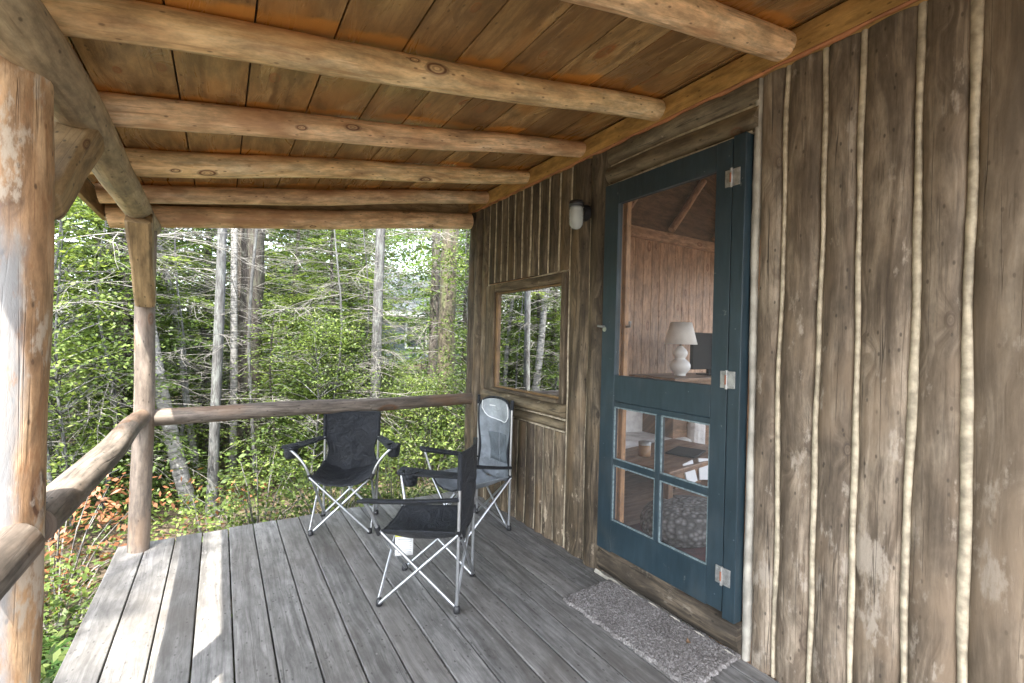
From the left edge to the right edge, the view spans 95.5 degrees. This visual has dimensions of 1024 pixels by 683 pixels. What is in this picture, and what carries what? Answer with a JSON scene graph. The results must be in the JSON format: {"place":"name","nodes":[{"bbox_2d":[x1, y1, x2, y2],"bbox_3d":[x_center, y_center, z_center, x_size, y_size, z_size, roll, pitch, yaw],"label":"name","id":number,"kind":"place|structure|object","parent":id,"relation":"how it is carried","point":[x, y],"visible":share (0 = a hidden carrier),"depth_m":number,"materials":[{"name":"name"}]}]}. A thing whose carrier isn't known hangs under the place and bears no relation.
{"place":"outdoors","nodes":[
{"label":"outdoors","id":0,"kind":"place"},
{"bbox_2d":[42,341,466,682],"bbox_3d":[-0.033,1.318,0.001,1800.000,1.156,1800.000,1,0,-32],"label":"ground","id":1,"kind":"structure","parent":0,"point":[105,549],"depth_m":4.76,"materials":[{"name":"green plant"}]},
{"bbox_2d":[41,635,73,682],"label":"fern","id":2,"kind":"object","parent":1,"relation":"on","point":[56,662],"visible":0.2,"depth_m":2.48,"materials":[{"name":"green plant"}]},
{"bbox_2d":[40,598,75,682],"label":"leafy shrub","id":3,"kind":"object","parent":1,"relation":"on","point":[58,655],"visible":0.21,"depth_m":2.08,"materials":[{"name":"green plant"}]},
{"bbox_2d":[47,401,89,527],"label":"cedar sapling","id":4,"kind":"object","parent":1,"relation":"on","point":[54,433],"visible":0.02,"depth_m":4.24,"materials":[{"name":"green plant"}]},
{"bbox_2d":[50,226,114,461],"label":"cedar tree","id":5,"kind":"object","parent":1,"relation":"on","point":[71,324],"depth_m":5.56,"materials":[{"name":"green plant"}]},
{"bbox_2d":[41,531,127,664],"bbox_3d":[-2.760,1.611,2.872,1.251,0.743,1.260,1,0,-8],"label":"leafy shrub","id":6,"kind":"object","parent":1,"relation":"on","point":[61,617],"visible":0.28,"depth_m":2.87,"materials":[{"name":"green plant"}]},
{"bbox_2d":[44,468,174,612],"bbox_3d":[-3.140,1.371,3.193,1.475,0.914,1.292,1,0,-7],"label":"dead shrub","id":7,"kind":"object","parent":1,"relation":"on","point":[88,526],"visible":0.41,"depth_m":3.38,"materials":[{"name":"orange plant"}]},
{"bbox_2d":[46,196,196,535],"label":"maple sapling","id":8,"kind":"object","parent":1,"relation":"on","point":[55,349],"visible":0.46,"depth_m":4.01,"materials":[{"name":"green plant"}]},
{"bbox_2d":[47,277,195,501],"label":"cedar sapling","id":9,"kind":"object","parent":1,"relation":"on","point":[130,349],"visible":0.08,"depth_m":5.26,"materials":[{"name":"green plant"}]},
{"bbox_2d":[46,198,205,520],"bbox_3d":[-5.187,-1.310,5.028,3.404,6.453,3.474,1,0,-32],"label":"cedar tree","id":10,"kind":"object","parent":1,"relation":"on","point":[89,430],"visible":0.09,"depth_m":4.99,"materials":[{"name":"green plant"}]},
{"bbox_2d":[49,243,225,465],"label":"maple sapling","id":11,"kind":"object","parent":1,"relation":"on","point":[131,395],"visible":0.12,"depth_m":5.27,"materials":[{"name":"green plant"}]},
{"bbox_2d":[55,197,223,434],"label":"cedar tree","id":12,"kind":"object","parent":1,"relation":"on","point":[99,297],"visible":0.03,"depth_m":7.66,"materials":[{"name":"green plant"}]},
{"bbox_2d":[53,219,226,429],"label":"maple sapling","id":13,"kind":"object","parent":1,"relation":"on","point":[131,315],"visible":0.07,"depth_m":5.91,"materials":[{"name":"green plant"}]},
{"bbox_2d":[48,220,260,514],"bbox_3d":[-4.181,-0.042,4.613,2.218,3.957,2.904,1,0,31],"label":"dead sapling","id":14,"kind":"object","parent":1,"relation":"on","point":[109,365],"visible":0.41,"depth_m":4.56,"materials":[{"name":"grey plant"}]},
{"bbox_2d":[46,199,268,532],"bbox_3d":[-4.084,-0.962,4.972,2.997,5.833,3.093,1,0,13],"label":"cedar tree","id":15,"kind":"object","parent":1,"relation":"on","point":[167,297],"visible":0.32,"depth_m":4.95,"materials":[{"name":"green plant"}]},
{"bbox_2d":[47,199,273,549],"bbox_3d":[-3.677,0.122,3.965,2.810,3.707,2.166,1,0,-32],"label":"dead sapling","id":16,"kind":"object","parent":1,"relation":"on","point":[49,477],"visible":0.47,"depth_m":3.90,"materials":[{"name":"grey plant"}]},
{"bbox_2d":[101,433,227,501],"bbox_3d":[-3.960,1.368,5.231,1.315,0.851,1.379,1,0,-32],"label":"leafy shrub","id":17,"kind":"object","parent":1,"relation":"on","point":[163,482],"visible":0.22,"depth_m":5.10,"materials":[{"name":"green plant"}]},
{"bbox_2d":[79,228,264,432],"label":"maple sapling","id":18,"kind":"object","parent":1,"relation":"on","point":[211,299],"visible":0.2,"depth_m":6.47,"materials":[{"name":"green plant"}]},
{"bbox_2d":[56,207,293,447],"bbox_3d":[-5.479,-2.989,7.241,4.401,9.751,4.271,1,0,-32],"label":"cedar tree","id":19,"kind":"object","parent":1,"relation":"on","point":[200,322],"visible":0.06,"depth_m":7.13,"materials":[{"name":"green plant"}]},
{"bbox_2d":[155,321,198,508],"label":"leaning birch","id":20,"kind":"object","parent":1,"relation":"on","point":[178,473],"visible":0.25,"depth_m":4.82,"materials":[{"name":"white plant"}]},
{"bbox_2d":[157,235,203,489],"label":"young birch","id":21,"kind":"object","parent":1,"relation":"on","point":[192,443],"visible":0.28,"depth_m":5.50,"materials":[{"name":"grey plant"}]},
{"bbox_2d":[62,228,307,496],"bbox_3d":[-3.563,-0.132,5.247,2.261,4.266,2.728,1,0,10],"label":"dead sapling","id":22,"kind":"object","parent":1,"relation":"on","point":[185,363],"visible":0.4,"depth_m":5.19,"materials":[{"name":"grey plant"}]},
{"bbox_2d":[82,228,294,516],"bbox_3d":[-3.127,-2.609,4.830,1.959,9.251,2.102,1,0,-32],"label":"slim tree","id":23,"kind":"object","parent":1,"relation":"on","point":[218,334],"visible":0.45,"depth_m":4.71,"materials":[{"name":"grey plant"}]},
{"bbox_2d":[83,228,302,423],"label":"cedar tree","id":24,"kind":"object","parent":1,"relation":"on","point":[206,253],"visible":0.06,"depth_m":8.96,"materials":[{"name":"green plant"}]},
{"bbox_2d":[129,239,275,471],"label":"cedar sapling","id":25,"kind":"object","parent":1,"relation":"on","point":[204,381],"visible":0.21,"depth_m":6.63,"materials":[{"name":"green plant"}]},
{"bbox_2d":[152,467,266,533],"bbox_3d":[-2.709,1.436,4.108,1.014,0.756,0.827,1,0,-32],"label":"dead shrub","id":26,"kind":"object","parent":1,"relation":"on","point":[198,523],"visible":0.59,"depth_m":4.17,"materials":[{"name":"orange plant"}]},
{"bbox_2d":[129,228,334,469],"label":"old conifer","id":27,"kind":"object","parent":1,"relation":"on","point":[244,271],"visible":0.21,"depth_m":6.29,"materials":[{"name":"grey plant"}]},
{"bbox_2d":[228,228,237,473],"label":"birch tree","id":28,"kind":"object","parent":1,"relation":"on","point":[234,321],"visible":0.31,"depth_m":6.02,"materials":[{"name":"grey plant"}]},
{"bbox_2d":[190,242,281,404],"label":"maple sapling","id":29,"kind":"object","parent":1,"relation":"on","point":[227,329],"visible":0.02,"depth_m":9.43,"materials":[{"name":"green plant"}]},
{"bbox_2d":[179,228,295,490],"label":"spindly tree","id":30,"kind":"object","parent":1,"relation":"on","point":[249,343],"visible":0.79,"depth_m":5.52,"materials":[{"name":"grey plant"}]},
{"bbox_2d":[166,428,330,530],"bbox_3d":[-2.326,1.325,4.290,1.244,1.054,1.290,1,0,20],"label":"leafy shrub","id":31,"kind":"object","parent":1,"relation":"on","point":[266,503],"visible":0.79,"depth_m":4.26,"materials":[{"name":"green plant"}]},
{"bbox_2d":[40,385,463,682],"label":"undergrowth","id":32,"kind":"object","parent":1,"relation":"on","point":[85,594],"visible":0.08,"depth_m":4.00,"materials":[{"name":"green plant"}]},
{"bbox_2d":[199,296,319,498],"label":"cedar sapling","id":33,"kind":"object","parent":1,"relation":"on","point":[270,389],"visible":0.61,"depth_m":5.61,"materials":[{"name":"green plant"}]},
{"bbox_2d":[54,212,469,401],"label":"distant forest","id":34,"kind":"object","parent":1,"relation":"on","point":[421,279],"visible":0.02,"depth_m":15.73,"materials":[{"name":"green plant"}]},
{"bbox_2d":[184,228,364,459],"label":"cedar tree","id":35,"kind":"object","parent":1,"relation":"on","point":[271,293],"visible":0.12,"depth_m":7.89,"materials":[{"name":"green plant"}]},
{"bbox_2d":[168,228,388,389],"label":"hemlock tree","id":36,"kind":"object","parent":1,"relation":"on","point":[271,287],"visible":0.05,"depth_m":9.94,"materials":[{"name":"green plant"}]},
{"bbox_2d":[240,286,350,461],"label":"maple sapling","id":37,"kind":"object","parent":1,"relation":"on","point":[282,328],"visible":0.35,"depth_m":6.47,"materials":[{"name":"green plant"}]},
{"bbox_2d":[219,301,386,488],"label":"maple sapling","id":38,"kind":"object","parent":1,"relation":"on","point":[322,333],"visible":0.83,"depth_m":5.34,"materials":[{"name":"green plant"}]},
{"bbox_2d":[209,229,405,384],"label":"hemlock tree","id":39,"kind":"object","parent":1,"relation":"on","point":[319,278],"visible":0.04,"depth_m":11.33,"materials":[{"name":"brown plant"}]},
{"bbox_2d":[259,276,381,480],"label":"cedar sapling","id":40,"kind":"object","parent":1,"relation":"on","point":[306,392],"visible":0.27,"depth_m":6.10,"materials":[{"name":"green plant"}]},
{"bbox_2d":[241,444,410,521],"bbox_3d":[-1.707,1.387,4.425,1.513,1.015,1.436,1,0,-32],"label":"leafy shrub","id":41,"kind":"object","parent":1,"relation":"on","point":[299,480],"visible":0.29,"depth_m":4.37,"materials":[{"name":"green plant"}]},
{"bbox_2d":[234,229,423,474],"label":"cedar tree","id":42,"kind":"object","parent":1,"relation":"on","point":[331,235],"visible":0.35,"depth_m":6.55,"materials":[{"name":"green plant"}]},
{"bbox_2d":[271,304,394,458],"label":"maple sapling","id":43,"kind":"object","parent":1,"relation":"on","point":[345,352],"visible":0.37,"depth_m":6.05,"materials":[{"name":"green plant"}]},
{"bbox_2d":[232,228,441,424],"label":"dead sapling","id":44,"kind":"object","parent":1,"relation":"on","point":[406,302],"visible":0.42,"depth_m":6.47,"materials":[{"name":"grey plant"}]},
{"bbox_2d":[222,228,469,471],"bbox_3d":[-1.855,-3.122,6.414,3.024,10.251,2.796,1,0,6],"label":"lichen tree","id":45,"kind":"object","parent":1,"relation":"on","point":[377,299],"visible":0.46,"depth_m":6.28,"materials":[{"name":"grey plant"}]},
{"bbox_2d":[264,229,430,449],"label":"cedar tree","id":46,"kind":"object","parent":1,"relation":"on","point":[355,267],"visible":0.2,"depth_m":7.64,"materials":[{"name":"green plant"}]},
{"bbox_2d":[242,229,462,456],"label":"dead sapling","id":47,"kind":"object","parent":1,"relation":"on","point":[340,304],"visible":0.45,"depth_m":5.75,"materials":[{"name":"grey plant"}]},
{"bbox_2d":[277,228,430,388],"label":"hemlock tree","id":48,"kind":"object","parent":1,"relation":"on","point":[384,273],"visible":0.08,"depth_m":12.65,"materials":[{"name":"green plant"}]},
{"bbox_2d":[263,259,463,363],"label":"neighbour house","id":49,"kind":"structure","parent":1,"relation":"on","point":[414,344],"depth_m":21.66,"materials":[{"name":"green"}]},
{"bbox_2d":[405,322,426,348],"bbox_3d":[-4.508,-0.294,21.892,1.160,1.260,0.068,1,0,-44],"label":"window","id":50,"kind":"structure","parent":49,"relation":"in","point":[414,344],"depth_m":21.77,"materials":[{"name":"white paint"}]},
{"bbox_2d":[318,273,427,463],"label":"cedar sapling","id":51,"kind":"object","parent":1,"relation":"on","point":[396,360],"visible":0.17,"depth_m":7.27,"materials":[{"name":"green plant"}]},
{"bbox_2d":[348,228,414,389],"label":"maple sapling","id":52,"kind":"object","parent":1,"relation":"on","point":[390,251],"visible":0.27,"depth_m":11.21,"materials":[{"name":"green plant"}]},
{"bbox_2d":[315,432,448,507],"bbox_3d":[-1.166,1.424,4.647,1.454,0.967,1.277,1,0,35],"label":"leafy shrub","id":53,"kind":"object","parent":1,"relation":"on","point":[394,487],"visible":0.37,"depth_m":4.66,"materials":[{"name":"green plant"}]},
{"bbox_2d":[381,339,431,445],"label":"cedar tree","id":54,"kind":"object","parent":1,"relation":"on","point":[394,376],"visible":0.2,"depth_m":7.75,"materials":[{"name":"green plant"}]},
{"bbox_2d":[355,368,459,470],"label":"maple sapling","id":55,"kind":"object","parent":1,"relation":"on","point":[402,413],"visible":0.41,"depth_m":6.18,"materials":[{"name":"green plant"}]},
{"bbox_2d":[362,228,459,442],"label":"dark conifer","id":56,"kind":"object","parent":1,"relation":"on","point":[434,301],"visible":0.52,"depth_m":8.06,"materials":[{"name":"grey plant"}]},
{"bbox_2d":[359,229,467,466],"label":"mossy tree","id":57,"kind":"object","parent":1,"relation":"on","point":[447,306],"visible":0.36,"depth_m":6.74,"materials":[{"name":"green plant"}]},
{"bbox_2d":[366,229,469,385],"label":"hemlock tree","id":58,"kind":"object","parent":1,"relation":"on","point":[416,274],"visible":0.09,"depth_m":11.49,"materials":[{"name":"green plant"}]},
{"bbox_2d":[375,367,463,470],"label":"maple sapling","id":59,"kind":"object","parent":1,"relation":"on","point":[435,419],"visible":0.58,"depth_m":6.11,"materials":[{"name":"green plant"}]},
{"bbox_2d":[382,304,456,429],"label":"sapling","id":60,"kind":"object","parent":1,"relation":"on","point":[427,318],"visible":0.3,"depth_m":8.88,"materials":[{"name":"green plant"}]},
{"bbox_2d":[379,406,464,488],"bbox_3d":[-1.045,1.292,5.893,1.582,1.066,1.636,1,0,-11],"label":"leafy shrub","id":61,"kind":"object","parent":1,"relation":"on","point":[441,461],"visible":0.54,"depth_m":5.80,"materials":[{"name":"green plant"}]},
{"bbox_2d":[382,358,462,467],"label":"cedar tree","id":62,"kind":"object","parent":1,"relation":"on","point":[421,363],"visible":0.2,"depth_m":6.81,"materials":[{"name":"green plant"}]},
{"bbox_2d":[383,229,469,440],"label":"cedar tree","id":63,"kind":"object","parent":1,"relation":"on","point":[462,356],"visible":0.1,"depth_m":8.54,"materials":[{"name":"green plant"}]},
{"bbox_2d":[407,229,469,449],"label":"maple sapling","id":64,"kind":"object","parent":1,"relation":"on","point":[466,272],"visible":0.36,"depth_m":6.16,"materials":[{"name":"green plant"}]},
{"bbox_2d":[0,0,927,682],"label":"porch","id":65,"kind":"object","parent":1,"relation":"on","point":[142,122],"visible":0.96,"depth_m":1.91,"materials":[{"name":"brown wood"}]},
{"bbox_2d":[281,411,400,535],"bbox_3d":[-1.148,0.889,3.227,0.749,0.757,0.438,1,0,-9],"label":"camp chair","id":66,"kind":"object","parent":65,"relation":"on","point":[350,460],"visible":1,"depth_m":3.38,"materials":[{"name":"black fabric"}]},
{"bbox_2d":[356,437,477,613],"bbox_3d":[-0.442,0.904,2.420,0.507,0.764,0.596,1,0,7],"label":"camp chair","id":67,"kind":"object","parent":65,"relation":"on","point":[417,518],"visible":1,"depth_m":2.36,"materials":[{"name":"black fabric"}]},
{"bbox_2d":[419,394,513,544],"bbox_3d":[-0.271,0.841,3.239,0.540,0.897,0.588,1,0,-39],"label":"camp chair","id":68,"kind":"object","parent":65,"relation":"on","point":[494,429],"visible":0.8,"depth_m":3.35,"materials":[{"name":"grey fabric"}]},
{"bbox_2d":[562,579,740,682],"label":"doormat","id":69,"kind":"object","parent":65,"relation":"on","point":[645,629],"visible":1,"depth_m":2.06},
{"bbox_2d":[464,0,1023,682],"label":"cabin","id":70,"kind":"object","parent":1,"relation":"on","point":[824,246],"visible":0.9,"depth_m":1.74,"materials":[{"name":"brown wood"}]},
{"bbox_2d":[484,272,568,404],"bbox_3d":[0.070,-0.029,3.399,0.082,0.845,1.040,1,0,-32],"label":"window","id":71,"kind":"structure","parent":70,"relation":"in","point":[526,324],"depth_m":3.33,"materials":[{"name":"brown wood"}]},
{"bbox_2d":[569,199,590,221],"bbox_3d":[0.399,-0.745,2.774,0.106,0.173,0.168,1,0,42],"label":"porch light","id":72,"kind":"object","parent":70,"relation":"attached to","point":[582,212],"visible":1,"depth_m":2.74,"materials":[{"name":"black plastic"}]},
{"bbox_2d":[625,410,705,482],"bbox_3d":[1.219,0.907,4.449,1.080,0.800,0.620,1,0,-22],"label":"armchair","id":73,"kind":"object","parent":70,"relation":"on","point":[635,433],"visible":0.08,"depth_m":4.35,"materials":[{"name":"white fabric"}]},
{"bbox_2d":[625,438,708,498],"bbox_3d":[1.252,1.091,3.656,1.050,0.435,0.600,1,0,-40],"label":"coffee table","id":74,"kind":"object","parent":70,"relation":"on","point":[673,466],"visible":0.27,"depth_m":3.41,"materials":[{"name":"brown wood"}]},
{"bbox_2d":[638,440,650,456],"bbox_3d":[1.005,0.811,3.524,0.094,0.110,0.094,1,0,-32],"label":"jar candle","id":75,"kind":"object","parent":74,"relation":"on","point":[644,448],"visible":1,"depth_m":3.49,"materials":[{"name":"beige wax"}]},
{"bbox_2d":[665,446,705,457],"bbox_3d":[1.368,0.869,3.658,0.220,0.012,0.300,1,0,38],"label":"magazine","id":76,"kind":"object","parent":74,"relation":"on","point":[685,452],"visible":1,"depth_m":3.62,"materials":[{"name":"black paper"}]},
{"bbox_2d":[682,460,697,481],"bbox_3d":[1.262,0.929,3.297,0.120,0.150,0.009,-9,-6,-38],"label":"paper sheet","id":77,"kind":"object","parent":74,"relation":"on","point":[691,476],"visible":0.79,"depth_m":3.29,"materials":[{"name":"white paper"}]},
{"bbox_2d":[698,458,707,479],"bbox_3d":[1.409,0.932,3.401,0.120,0.150,0.009,8,-15,-26],"label":"paper sheet","id":78,"kind":"object","parent":74,"relation":"on","point":[703,473],"visible":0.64,"depth_m":3.39,"materials":[{"name":"white paper"}]},
{"bbox_2d":[629,523,705,561],"bbox_3d":[1.532,1.309,2.871,1.200,0.012,1.400,1,0,-32],"label":"rug","id":79,"kind":"object","parent":70,"relation":"on","point":[700,553],"depth_m":2.88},
{"bbox_2d":[640,495,706,547],"bbox_3d":[1.139,1.172,3.071,0.649,0.240,0.492,1,0,-32],"label":"floor pouf","id":80,"kind":"object","parent":79,"relation":"on","point":[684,521],"visible":0.69,"depth_m":2.87,"materials":[{"name":"grey fabric"}]},
{"bbox_2d":[629,372,710,444],"bbox_3d":[1.837,0.834,4.802,1.210,0.975,0.560,1,0,-32],"label":"sideboard","id":81,"kind":"object","parent":70,"relation":"on","point":[675,428],"visible":0.23,"depth_m":4.47,"materials":[{"name":"brown wood"}]},
{"bbox_2d":[664,322,697,375],"bbox_3d":[1.672,0.076,4.615,0.314,0.530,0.314,1,0,-32],"label":"table lamp","id":82,"kind":"object","parent":81,"relation":"on","point":[680,333],"visible":1,"depth_m":4.53,"materials":[{"name":"white ceramic"}]},
{"bbox_2d":[690,332,711,375],"bbox_3d":[2.087,0.132,4.911,0.600,0.440,0.160,1,0,-32],"label":"television","id":83,"kind":"object","parent":81,"relation":"on","point":[701,355],"visible":0.39,"depth_m":4.82,"materials":[{"name":"black plastic"}]},
{"bbox_2d":[597,131,753,623],"bbox_3d":[0.733,0.145,2.287,0.073,2.042,0.843,1,0,-33],"label":"screen door","id":84,"kind":"structure","parent":70,"relation":"in","point":[717,582],"depth_m":2.05,"materials":[{"name":"teal paint"}]},
{"bbox_2d":[55,218,458,329],"label":"sky","id":85,"kind":"structure","parent":0,"point":[67,218],"materials":[{"name":"white"}]}
]}

